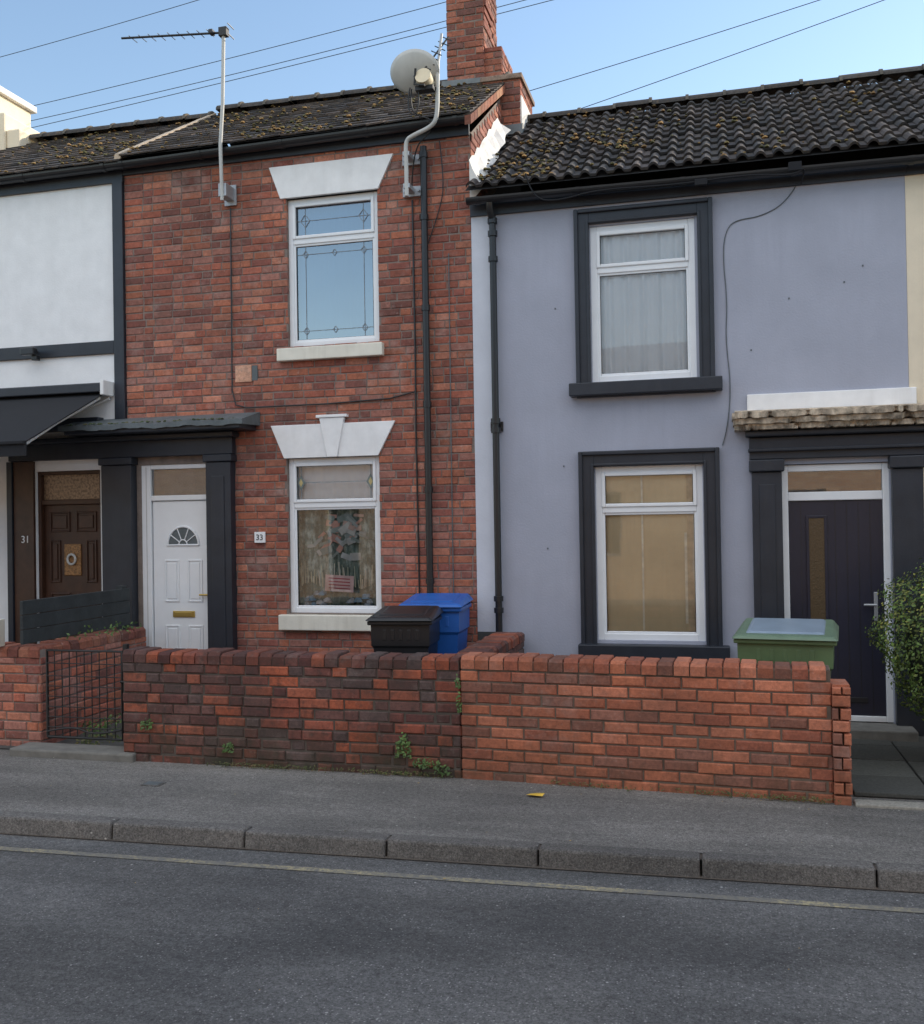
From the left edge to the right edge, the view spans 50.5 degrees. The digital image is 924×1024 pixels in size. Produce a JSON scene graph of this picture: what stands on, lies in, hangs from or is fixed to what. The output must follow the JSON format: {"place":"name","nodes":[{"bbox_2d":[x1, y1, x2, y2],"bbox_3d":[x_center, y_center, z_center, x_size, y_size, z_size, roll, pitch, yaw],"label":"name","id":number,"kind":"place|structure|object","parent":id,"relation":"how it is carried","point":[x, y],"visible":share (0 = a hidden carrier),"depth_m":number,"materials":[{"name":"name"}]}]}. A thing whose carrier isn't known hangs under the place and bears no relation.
{"place":"outdoors","nodes":[
{"label":"outdoors","id":0,"kind":"place"},
{"bbox_2d":[122,84,520,194],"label":"roof deck","id":1,"kind":"structure","parent":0,"point":[500,190],"depth_m":9.52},
{"bbox_2d":[111,114,465,170],"bbox_3d":[-1.637,-3.337,8.902,3.480,0.100,0.122,-1,-1,15],"label":"gutter","id":2,"kind":"object","parent":1,"relation":"attached to","point":[455,120],"visible":0.94,"depth_m":8.84,"materials":[{"name":"black plastic"}]},
{"bbox_2d":[119,80,504,155],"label":"roof tiles","id":3,"kind":"object","parent":1,"relation":"on","point":[376,114],"visible":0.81,"depth_m":9.49,"materials":[{"name":"tile"}]},
{"bbox_2d":[127,82,489,152],"bbox_3d":[-1.381,-3.972,9.722,3.425,1.136,1.888,-1,-1,15],"label":"roof moss","id":4,"kind":"object","parent":3,"relation":"on","point":[299,121],"visible":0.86,"depth_m":9.44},
{"bbox_2d":[216,71,509,114],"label":"ridge tiles","id":5,"kind":"object","parent":1,"relation":"on","point":[241,106],"visible":0.54,"depth_m":10.78,"materials":[{"name":"tile"}]},
{"bbox_2d":[441,0,534,135],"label":"brick chimney","id":6,"kind":"object","parent":1,"relation":"on","point":[475,53],"visible":0.73,"depth_m":10.16,"materials":[{"name":"red brick"}]},
{"bbox_2d":[1,0,883,127],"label":"overhead wires","id":7,"kind":"object","parent":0,"point":[378,44],"visible":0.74,"depth_m":12.74,"materials":[{"name":"rubber"}]},
{"bbox_2d":[0,834,923,1023],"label":"road","id":8,"kind":"structure","parent":0,"point":[94,940],"depth_m":4.26,"materials":[{"name":"asphalt"}]},
{"bbox_2d":[0,846,923,912],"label":"yellow line","id":9,"kind":"object","parent":8,"relation":"on","point":[768,900],"visible":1,"depth_m":5.00,"materials":[{"name":"paint"}]},
{"bbox_2d":[0,748,923,863],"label":"pavement","id":10,"kind":"structure","parent":0,"point":[422,806],"depth_m":5.97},
{"bbox_2d":[0,184,114,643],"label":"front wall","id":11,"kind":"structure","parent":10,"relation":"on","point":[56,266],"depth_m":9.62,"materials":[{"name":"paint"}]},
{"bbox_2d":[6,462,101,643],"bbox_3d":[-3.973,0.674,9.676,1.041,2.350,0.165,-1,-1,10],"label":"entrance","id":12,"kind":"object","parent":11,"relation":"attached to","point":[69,515],"visible":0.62,"depth_m":9.67,"materials":[{"name":"brown paint"}]},
{"bbox_2d":[38,470,101,641],"bbox_3d":[-3.822,0.721,9.649,0.730,2.250,0.105,-1,-1,15],"label":"front door","id":13,"kind":"structure","parent":12,"relation":"in","point":[69,502],"depth_m":9.65,"materials":[{"name":"brown wood"}]},
{"bbox_2d":[0,380,113,456],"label":"awning","id":14,"kind":"object","parent":11,"relation":"attached to","point":[28,415],"visible":1,"depth_m":9.20,"materials":[{"name":"fabric"}]},
{"bbox_2d":[0,340,113,360],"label":"horizontal band","id":15,"kind":"object","parent":11,"relation":"attached to","point":[70,350],"visible":1,"depth_m":9.57,"materials":[{"name":"black paint"}]},
{"bbox_2d":[0,170,123,196],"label":"fascia","id":16,"kind":"structure","parent":11,"relation":"attached to","point":[80,181],"depth_m":9.57,"materials":[{"name":"black paint"}]},
{"bbox_2d":[0,126,227,175],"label":"roof deck","id":17,"kind":"structure","parent":11,"relation":"on","point":[165,153],"depth_m":11.40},
{"bbox_2d":[0,86,48,176],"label":"rendered chimney","id":18,"kind":"object","parent":17,"relation":"on","point":[16,112],"visible":0.36,"depth_m":11.74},
{"bbox_2d":[0,122,190,174],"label":"roof tiles","id":19,"kind":"object","parent":17,"relation":"on","point":[21,156],"visible":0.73,"depth_m":10.43,"materials":[{"name":"tile"}]},
{"bbox_2d":[29,111,214,141],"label":"ridge tiles","id":20,"kind":"object","parent":17,"relation":"on","point":[125,126],"visible":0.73,"depth_m":11.37,"materials":[{"name":"tile"}]},
{"bbox_2d":[112,182,126,418],"bbox_3d":[-3.300,-2.040,9.436,0.111,2.450,0.050,-1,-1,15],"label":"vertical band","id":21,"kind":"object","parent":11,"relation":"attached to","point":[119,310],"visible":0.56,"depth_m":9.41,"materials":[{"name":"black paint"}]},
{"bbox_2d":[8,437,235,461],"bbox_3d":[-3.297,-0.616,9.408,2.435,0.197,0.090,-1,-1,15],"label":"frieze","id":22,"kind":"object","parent":11,"relation":"attached to","point":[158,448],"visible":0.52,"depth_m":9.33,"materials":[{"name":"black paint"}]},
{"bbox_2d":[27,431,238,445],"bbox_3d":[-3.300,-0.696,9.352,2.500,0.052,0.160,-1,-1,15],"label":"soffit mould","id":23,"kind":"object","parent":22,"relation":"attached to","point":[151,437],"visible":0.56,"depth_m":9.22,"materials":[{"name":"black paint"}]},
{"bbox_2d":[64,424,255,436],"bbox_3d":[-2.828,-0.760,9.143,1.820,0.050,0.330,-1,-1,15],"label":"canopy","id":24,"kind":"object","parent":11,"relation":"attached to","point":[181,429],"visible":0.88,"depth_m":9.01,"materials":[{"name":"black paint"}]},
{"bbox_2d":[58,412,259,431],"bbox_3d":[-2.833,-0.834,9.129,1.900,0.151,0.360,-1,-1,15],"label":"lead cover","id":25,"kind":"object","parent":24,"relation":"on","point":[245,418],"visible":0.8,"depth_m":9.01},
{"bbox_2d":[9,742,136,762],"bbox_3d":[-2.935,1.846,7.511,1.080,0.075,0.240,-1,-1,15],"label":"gate step","id":26,"kind":"object","parent":10,"relation":"on","point":[76,751],"visible":0.76,"depth_m":7.44,"materials":[{"name":"concrete"}]},
{"bbox_2d":[123,663,462,777],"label":"courses","id":27,"kind":"object","parent":10,"relation":"on","point":[284,706],"visible":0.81,"depth_m":6.99,"materials":[{"name":"brick"}]},
{"bbox_2d":[124,662,461,777],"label":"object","id":28,"kind":"object","parent":10,"relation":"on","point":[314,719],"visible":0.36,"depth_m":6.98,"materials":[{"name":"brick"}]},
{"bbox_2d":[122,646,463,669],"bbox_3d":[-1.256,1.057,7.126,2.608,0.092,0.265,-1,-1,15],"label":"coping","id":29,"kind":"object","parent":28,"relation":"on","point":[377,659],"visible":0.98,"depth_m":7.03,"materials":[{"name":"brick"}]},
{"bbox_2d":[124,134,477,652],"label":"mortar wall","id":30,"kind":"structure","parent":10,"relation":"on","point":[170,460],"depth_m":9.03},
{"bbox_2d":[98,454,236,647],"bbox_3d":[-2.777,0.425,9.248,1.405,1.900,0.130,-1,-1,15],"label":"door surround","id":31,"kind":"object","parent":30,"relation":"attached to","point":[218,563],"visible":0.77,"depth_m":9.06,"materials":[{"name":"black paint"}]},
{"bbox_2d":[142,463,205,646],"bbox_3d":[-2.680,0.660,9.325,0.795,2.230,0.070,-1,-1,15],"label":"frame","id":32,"kind":"object","parent":30,"relation":"attached to","point":[148,545],"visible":0.44,"depth_m":9.37,"materials":[{"name":"white plastic"}]},
{"bbox_2d":[154,468,205,495],"bbox_3d":[-2.656,-0.286,9.354,0.650,0.248,0.010,-1,-1,15],"label":"transom window","id":33,"kind":"structure","parent":32,"relation":"attached to","point":[181,482],"depth_m":9.36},
{"bbox_2d":[153,500,207,648],"bbox_3d":[-2.645,0.824,9.320,0.620,1.860,0.040,-1,-1,15],"label":"leaf","id":34,"kind":"object","parent":32,"relation":"attached to","point":[169,517],"visible":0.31,"depth_m":9.31,"materials":[{"name":"white plastic"}]},
{"bbox_2d":[164,560,203,649],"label":"panels","id":35,"kind":"object","parent":34,"relation":"attached to","point":[195,593],"visible":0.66,"depth_m":9.28,"materials":[{"name":"white plastic"}]},
{"bbox_2d":[121,23,236,206],"bbox_3d":[-2.609,-3.648,9.110,1.106,1.600,0.292,-1,-1,15],"label":"tv aerial","id":36,"kind":"object","parent":30,"relation":"attached to","point":[227,193],"visible":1,"depth_m":8.95,"materials":[{"name":"metal"}]},
{"bbox_2d":[271,424,326,458],"bbox_3d":[-1.480,-0.645,9.005,0.551,0.305,0.118,-1,-1,15],"label":"stone","id":37,"kind":"object","parent":30,"relation":"attached to","point":[301,441],"visible":0.89,"depth_m":8.94,"materials":[{"name":"white paint"}]},
{"bbox_2d":[124,136,477,652],"bbox_3d":[-1.553,-0.717,8.998,3.444,5.144,0.036,-1,-1,15],"label":"brickwork","id":38,"kind":"object","parent":30,"relation":"attached to","point":[265,512],"visible":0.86,"depth_m":9.01,"materials":[{"name":"brick"}]},
{"bbox_2d":[123,124,469,175],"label":"fascia","id":39,"kind":"structure","parent":38,"relation":"attached to","point":[461,130],"depth_m":8.91,"materials":[{"name":"black paint"}]},
{"bbox_2d":[390,33,442,197],"bbox_3d":[-0.406,-3.421,8.487,0.308,1.342,0.510,-1,-1,-40],"label":"satellite dish","id":40,"kind":"object","parent":38,"relation":"attached to","point":[410,74],"visible":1,"depth_m":8.39,"materials":[{"name":"metal"}]},
{"bbox_2d":[278,614,371,630],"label":"sill","id":41,"kind":"structure","parent":30,"relation":"attached to","point":[312,622],"depth_m":8.83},
{"bbox_2d":[277,342,383,361],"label":"sill","id":42,"kind":"structure","parent":30,"relation":"attached to","point":[356,350],"depth_m":8.83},
{"bbox_2d":[269,153,393,199],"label":"lintel","id":43,"kind":"structure","parent":30,"relation":"attached to","point":[338,177],"depth_m":8.88,"materials":[{"name":"white paint"}]},
{"bbox_2d":[288,191,378,346],"bbox_3d":[-1.163,-2.206,8.964,0.885,1.365,0.060,-1,-1,15],"label":"frame","id":44,"kind":"object","parent":30,"relation":"attached to","point":[292,242],"visible":0.75,"depth_m":8.95,"materials":[{"name":"white plastic"}]},
{"bbox_2d":[292,196,375,342],"bbox_3d":[-1.167,-2.206,8.947,0.797,1.277,0.047,-1,-1,15],"label":"sash","id":45,"kind":"object","parent":44,"relation":"attached to","point":[295,206],"visible":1,"depth_m":8.94,"materials":[{"name":"white plastic"}]},
{"bbox_2d":[297,201,373,339],"bbox_3d":[-1.140,-2.206,9.052,0.845,1.365,0.006,-1,-1,15],"label":"window pane","id":46,"kind":"object","parent":44,"relation":"in","point":[335,287],"visible":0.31,"depth_m":9.06,"materials":[{"name":"glass"}]},
{"bbox_2d":[289,456,381,612],"bbox_3d":[-1.148,0.211,8.950,0.895,1.420,0.060,-1,-1,15],"label":"frame","id":47,"kind":"object","parent":30,"relation":"attached to","point":[293,506],"visible":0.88,"depth_m":8.94,"materials":[{"name":"white plastic"}]},
{"bbox_2d":[293,461,377,607],"bbox_3d":[-1.152,0.211,8.932,0.807,1.332,0.047,-1,-1,15],"label":"sash","id":48,"kind":"object","parent":47,"relation":"attached to","point":[296,465],"visible":1,"depth_m":8.93,"materials":[{"name":"white plastic"}]},
{"bbox_2d":[301,512,374,604],"bbox_3d":[-1.132,0.427,9.008,0.746,0.866,0.098,-1,-1,15],"label":"window clutter","id":49,"kind":"object","parent":47,"relation":"on","point":[350,527],"depth_m":9.00,"materials":[{"name":"multicoloured plant"}]},
{"bbox_2d":[298,465,372,498],"bbox_3d":[-1.137,-0.286,9.026,0.895,0.425,0.016,-1,-1,15],"label":"top net","id":50,"kind":"object","parent":30,"relation":"attached to","point":[327,487],"visible":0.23,"depth_m":9.03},
{"bbox_2d":[298,509,375,604],"bbox_3d":[-1.120,0.424,9.041,0.895,0.995,0.035,-1,-1,15],"label":"patterned net","id":51,"kind":"object","parent":30,"relation":"attached to","point":[312,526],"visible":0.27,"depth_m":9.06,"materials":[{"name":"fabric"}]},
{"bbox_2d":[338,421,394,456],"bbox_3d":[-0.845,-0.657,8.840,0.546,0.305,0.118,-1,-1,15],"label":"stone","id":52,"kind":"object","parent":30,"relation":"attached to","point":[363,439],"visible":0.8,"depth_m":8.79,"materials":[{"name":"white paint"}]},
{"bbox_2d":[419,145,433,592],"bbox_3d":[-0.301,-0.695,8.605,0.076,5.050,0.076,-1,-1,15],"label":"waste downpipe","id":53,"kind":"object","parent":30,"relation":"attached to","point":[425,307],"visible":0.85,"depth_m":8.59,"materials":[{"name":"black plastic"}]},
{"bbox_2d":[478,632,494,639],"bbox_3d":[0.258,1.457,8.603,0.181,0.828,0.204,-1,-1,15],"label":"strip base","id":54,"kind":"object","parent":10,"relation":"on","point":[481,635],"visible":0.07,"depth_m":8.52,"materials":[{"name":"concrete"}]},
{"bbox_2d":[471,216,495,631],"bbox_3d":[0.221,-0.784,8.623,0.181,3.650,0.204,-1,-1,15],"label":"pale edge strip","id":55,"kind":"object","parent":54,"relation":"on","point":[482,427],"visible":0.64,"depth_m":8.53,"materials":[{"name":"paint"}]},
{"bbox_2d":[460,671,833,802],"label":"courses","id":56,"kind":"object","parent":10,"relation":"on","point":[735,710],"visible":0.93,"depth_m":6.28,"materials":[{"name":"red brick"}]},
{"bbox_2d":[461,669,832,799],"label":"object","id":57,"kind":"object","parent":10,"relation":"on","point":[697,737],"visible":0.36,"depth_m":6.28,"materials":[{"name":"brick"}]},
{"bbox_2d":[461,652,825,679],"bbox_3d":[1.140,1.002,6.434,2.338,0.091,0.259,-1,-1,18],"label":"coping","id":58,"kind":"object","parent":57,"relation":"on","point":[817,669],"visible":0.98,"depth_m":6.33,"materials":[{"name":"red brick"}]},
{"bbox_2d":[496,176,908,723],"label":"front wall","id":59,"kind":"structure","parent":10,"relation":"on","point":[808,250],"depth_m":8.03,"materials":[{"name":"paint"}]},
{"bbox_2d":[486,202,503,631],"bbox_3d":[0.293,-0.727,8.411,0.112,3.862,0.189,-1,-1,8],"label":"rain downpipe","id":60,"kind":"object","parent":59,"relation":"attached to","point":[496,426],"visible":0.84,"depth_m":8.42,"materials":[{"name":"black plastic"}]},
{"bbox_2d":[590,218,696,381],"bbox_3d":[1.524,-1.766,8.239,0.865,1.325,0.060,-1,-1,15],"label":"frame","id":61,"kind":"object","parent":59,"relation":"attached to","point":[689,264],"visible":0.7,"depth_m":8.21,"materials":[{"name":"white plastic"}]},
{"bbox_2d":[596,224,689,375],"bbox_3d":[1.520,-1.766,8.221,0.763,1.223,0.047,-1,-1,15],"label":"sash","id":62,"kind":"object","parent":61,"relation":"attached to","point":[643,230],"visible":1,"depth_m":8.21,"materials":[{"name":"white plastic"}]},
{"bbox_2d":[600,230,686,373],"bbox_3d":[1.532,-1.766,8.268,0.825,1.325,0.032,-1,-1,15],"label":"curtain","id":63,"kind":"object","parent":61,"relation":"hanging from","point":[643,323],"visible":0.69,"depth_m":8.26,"materials":[{"name":"fabric"}]},
{"bbox_2d":[569,197,722,398],"bbox_3d":[1.508,-1.771,8.145,1.250,1.595,0.150,-1,-1,15],"label":"surround","id":64,"kind":"object","parent":59,"relation":"attached to","point":[706,381],"visible":1,"depth_m":8.11,"materials":[{"name":"black paint"}]},
{"bbox_2d":[595,464,705,640],"bbox_3d":[1.578,0.344,8.216,0.885,1.465,0.060,-1,-1,15],"label":"frame","id":65,"kind":"object","parent":59,"relation":"attached to","point":[600,511],"visible":1,"depth_m":8.18,"materials":[{"name":"white plastic"}]},
{"bbox_2d":[601,470,698,634],"bbox_3d":[1.573,0.343,8.198,0.783,1.363,0.047,-1,-1,15],"label":"sash","id":66,"kind":"object","parent":65,"relation":"attached to","point":[694,502],"visible":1,"depth_m":8.19,"materials":[{"name":"white plastic"}]},
{"bbox_2d":[606,475,695,631],"bbox_3d":[1.585,0.344,8.245,0.845,1.465,0.006,-1,-1,15],"label":"curtain","id":67,"kind":"object","parent":65,"relation":"hanging from","point":[664,573],"visible":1,"depth_m":8.25,"materials":[{"name":"fabric"}]},
{"bbox_2d":[606,474,695,630],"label":"blind edges","id":68,"kind":"object","parent":65,"relation":"attached to","point":[689,574],"visible":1,"depth_m":8.15,"materials":[{"name":"beige fabric"}]},
{"bbox_2d":[578,447,729,660],"bbox_3d":[1.573,0.358,8.124,1.230,1.755,0.140,-1,-1,15],"label":"surround","id":69,"kind":"object","parent":59,"relation":"attached to","point":[709,460],"visible":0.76,"depth_m":8.09,"materials":[{"name":"black paint"}]},
{"bbox_2d":[470,165,906,216],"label":"fascia","id":70,"kind":"structure","parent":59,"relation":"attached to","point":[512,207],"depth_m":8.08,"materials":[{"name":"black paint"}]},
{"bbox_2d":[465,154,923,204],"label":"gutter","id":71,"kind":"object","parent":70,"relation":"attached to","point":[815,168],"visible":0.94,"depth_m":7.91,"materials":[{"name":"black plastic"}]},
{"bbox_2d":[749,432,923,459],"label":"frieze","id":72,"kind":"object","parent":59,"relation":"attached to","point":[843,440],"visible":0.87,"depth_m":7.75,"materials":[{"name":"black paint"}]},
{"bbox_2d":[745,424,923,437],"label":"bed mould","id":73,"kind":"object","parent":72,"relation":"on","point":[836,431],"visible":1,"depth_m":7.69,"materials":[{"name":"black paint"}]},
{"bbox_2d":[732,404,923,431],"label":"cornice","id":74,"kind":"structure","parent":73,"relation":"on","point":[831,418],"depth_m":7.60,"materials":[{"name":"stone"}]},
{"bbox_2d":[747,387,916,409],"bbox_3d":[2.933,-0.897,7.802,1.270,0.135,0.030,-1,-1,15],"label":"white flashing","id":75,"kind":"object","parent":74,"relation":"on","point":[881,396],"visible":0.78,"depth_m":7.78,"materials":[{"name":"paint"}]},
{"bbox_2d":[782,462,893,722],"bbox_3d":[3.005,0.642,7.859,0.815,2.055,0.070,-1,-1,15],"label":"frame","id":76,"kind":"object","parent":59,"relation":"attached to","point":[883,493],"visible":0.73,"depth_m":7.79,"materials":[{"name":"white plastic"}]},
{"bbox_2d":[788,470,880,491],"bbox_3d":[2.998,-0.247,7.896,0.709,0.163,0.010,-1,-1,15],"label":"transom window","id":77,"kind":"structure","parent":76,"relation":"attached to","point":[860,480],"depth_m":7.89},
{"bbox_2d":[788,499,885,715],"bbox_3d":[3.008,0.765,7.863,0.707,1.718,0.040,-1,-1,15],"label":"leaf","id":78,"kind":"object","parent":76,"relation":"attached to","point":[872,575],"visible":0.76,"depth_m":7.82,"materials":[{"name":"black"}]},
{"bbox_2d":[809,518,825,618],"bbox_3d":[2.860,0.520,7.877,0.116,0.941,0.007,-1,-1,15],"label":"glass","id":79,"kind":"object","parent":78,"relation":"in","point":[817,571],"visible":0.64,"depth_m":7.88,"materials":[{"name":"brown"}]},
{"bbox_2d":[831,679,852,805],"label":"brick wall end pier","id":80,"kind":"structure","parent":10,"relation":"on","point":[842,740],"depth_m":5.92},
{"bbox_2d":[905,174,923,477],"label":"front wall","id":81,"kind":"structure","parent":10,"relation":"on","point":[914,201],"depth_m":7.66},
{"bbox_2d":[0,721,923,784],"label":"front garden","id":82,"kind":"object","parent":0,"point":[105,742],"depth_m":7.97,"materials":[{"name":"concrete"}]},
{"bbox_2d":[0,642,59,745],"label":"front wall neighbour","id":83,"kind":"structure","parent":82,"relation":"on","point":[22,694],"depth_m":7.83,"materials":[{"name":"brick"}]},
{"bbox_2d":[0,585,129,646],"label":"timber fence","id":84,"kind":"object","parent":82,"relation":"on","point":[118,609],"visible":0.87,"depth_m":8.23,"materials":[{"name":"wood"}]},
{"bbox_2d":[46,644,128,742],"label":"iron gate","id":85,"kind":"structure","parent":82,"relation":"on","point":[48,726],"depth_m":7.63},
{"bbox_2d":[47,636,144,739],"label":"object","id":86,"kind":"object","parent":82,"relation":"on","point":[88,689],"visible":0.07,"depth_m":8.33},
{"bbox_2d":[23,627,145,655],"bbox_3d":[-3.266,1.117,8.558,0.259,0.091,1.412,-1,-1,15],"label":"coping","id":87,"kind":"object","parent":86,"relation":"on","point":[93,639],"visible":0.81,"depth_m":8.47,"materials":[{"name":"brick"}]},
{"bbox_2d":[47,636,145,742],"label":"courses","id":88,"kind":"object","parent":82,"relation":"on","point":[88,702],"visible":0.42,"depth_m":8.33,"materials":[{"name":"brick"}]},
{"bbox_2d":[101,465,138,629],"bbox_3d":[-3.273,0.720,9.386,0.325,2.330,0.110,-1,-1,15],"label":"pilaster","id":89,"kind":"object","parent":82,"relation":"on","point":[119,527],"visible":0.54,"depth_m":9.34,"materials":[{"name":"black paint"}]},
{"bbox_2d":[205,462,237,649],"bbox_3d":[-2.232,0.701,9.116,0.255,2.330,0.110,-1,-1,15],"label":"pilaster","id":90,"kind":"object","parent":82,"relation":"on","point":[226,470],"visible":0.55,"depth_m":9.07,"materials":[{"name":"black paint"}]},
{"bbox_2d":[366,605,443,653],"bbox_3d":[-0.436,1.280,7.792,0.529,1.050,0.584,-1,-1,9],"label":"wheelie bin","id":91,"kind":"object","parent":82,"relation":"on","point":[406,629],"visible":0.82,"depth_m":7.57,"materials":[{"name":"black plastic"}]},
{"bbox_2d":[398,593,472,653],"bbox_3d":[-0.208,1.252,8.312,0.549,1.107,0.604,-1,-1,11],"label":"wheelie bin","id":92,"kind":"object","parent":82,"relation":"on","point":[454,622],"visible":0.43,"depth_m":8.07,"materials":[{"name":"blue plastic"}]},
{"bbox_2d":[752,472,783,617],"bbox_3d":[2.478,0.729,7.903,0.230,2.100,0.090,-1,-1,15],"label":"pilaster","id":93,"kind":"object","parent":82,"relation":"on","point":[762,478],"visible":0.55,"depth_m":7.87,"materials":[{"name":"black paint"}]},
{"bbox_2d":[759,484,776,617],"bbox_3d":[2.463,0.579,7.858,0.120,1.600,0.010,-1,-1,15],"label":"door surround","id":94,"kind":"object","parent":93,"relation":"attached to","point":[768,552],"visible":0.56,"depth_m":7.86,"materials":[{"name":"black paint"}]},
{"bbox_2d":[732,618,838,678],"bbox_3d":[2.261,1.256,6.782,0.669,0.994,0.764,-1,-1,21],"label":"wheelie bin","id":95,"kind":"object","parent":82,"relation":"on","point":[774,640],"visible":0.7,"depth_m":6.51,"materials":[{"name":"green plastic"}]},
{"bbox_2d":[850,736,923,798],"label":"slabs","id":96,"kind":"structure","parent":82,"relation":"on","point":[880,768],"depth_m":6.62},
{"bbox_2d":[865,558,923,720],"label":"privet hedge","id":97,"kind":"object","parent":96,"relation":"on","point":[912,641],"visible":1,"depth_m":6.59,"materials":[{"name":"green plant"}]},
{"bbox_2d":[891,468,923,735],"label":"pilaster","id":98,"kind":"object","parent":82,"relation":"on","point":[907,499],"visible":0.59,"depth_m":7.60,"materials":[{"name":"black paint"}]},
{"bbox_2d":[0,0,923,145],"label":"sky","id":99,"kind":"structure","parent":0,"point":[550,42],"materials":[{"name":"blue"}]},
{"bbox_2d":[386,853,874,878],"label":"ground","id":100,"kind":"structure","parent":0,"point":[701,866],"depth_m":5.21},
{"bbox_2d":[0,810,923,892],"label":"kerb","id":101,"kind":"structure","parent":100,"relation":"on","point":[869,875],"depth_m":5.28,"materials":[{"name":"concrete"}]},
{"bbox_2d":[871,80,923,158],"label":"roof deck","id":102,"kind":"structure","parent":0,"point":[898,151],"depth_m":9.88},
{"bbox_2d":[465,83,923,191],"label":"roof deck","id":103,"kind":"structure","parent":102,"relation":"on","point":[817,155],"depth_m":9.96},
{"bbox_2d":[469,118,510,196],"bbox_3d":[0.276,-3.286,9.056,0.138,1.219,1.200,-1,-1,15],"label":"gable fillet","id":104,"kind":"object","parent":103,"relation":"attached to","point":[492,143],"visible":0.95,"depth_m":8.96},
{"bbox_2d":[466,79,923,186],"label":"pantiles","id":105,"kind":"object","parent":103,"relation":"on","point":[709,148],"visible":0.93,"depth_m":8.59,"materials":[{"name":"tile"}]},
{"bbox_2d":[527,69,882,123],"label":"ridge tiles","id":106,"kind":"object","parent":103,"relation":"on","point":[769,89],"visible":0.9,"depth_m":9.68,"materials":[{"name":"tile"}]},
{"bbox_2d":[882,74,923,134],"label":"pantiles","id":107,"kind":"object","parent":102,"relation":"on","point":[913,111],"visible":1,"depth_m":8.61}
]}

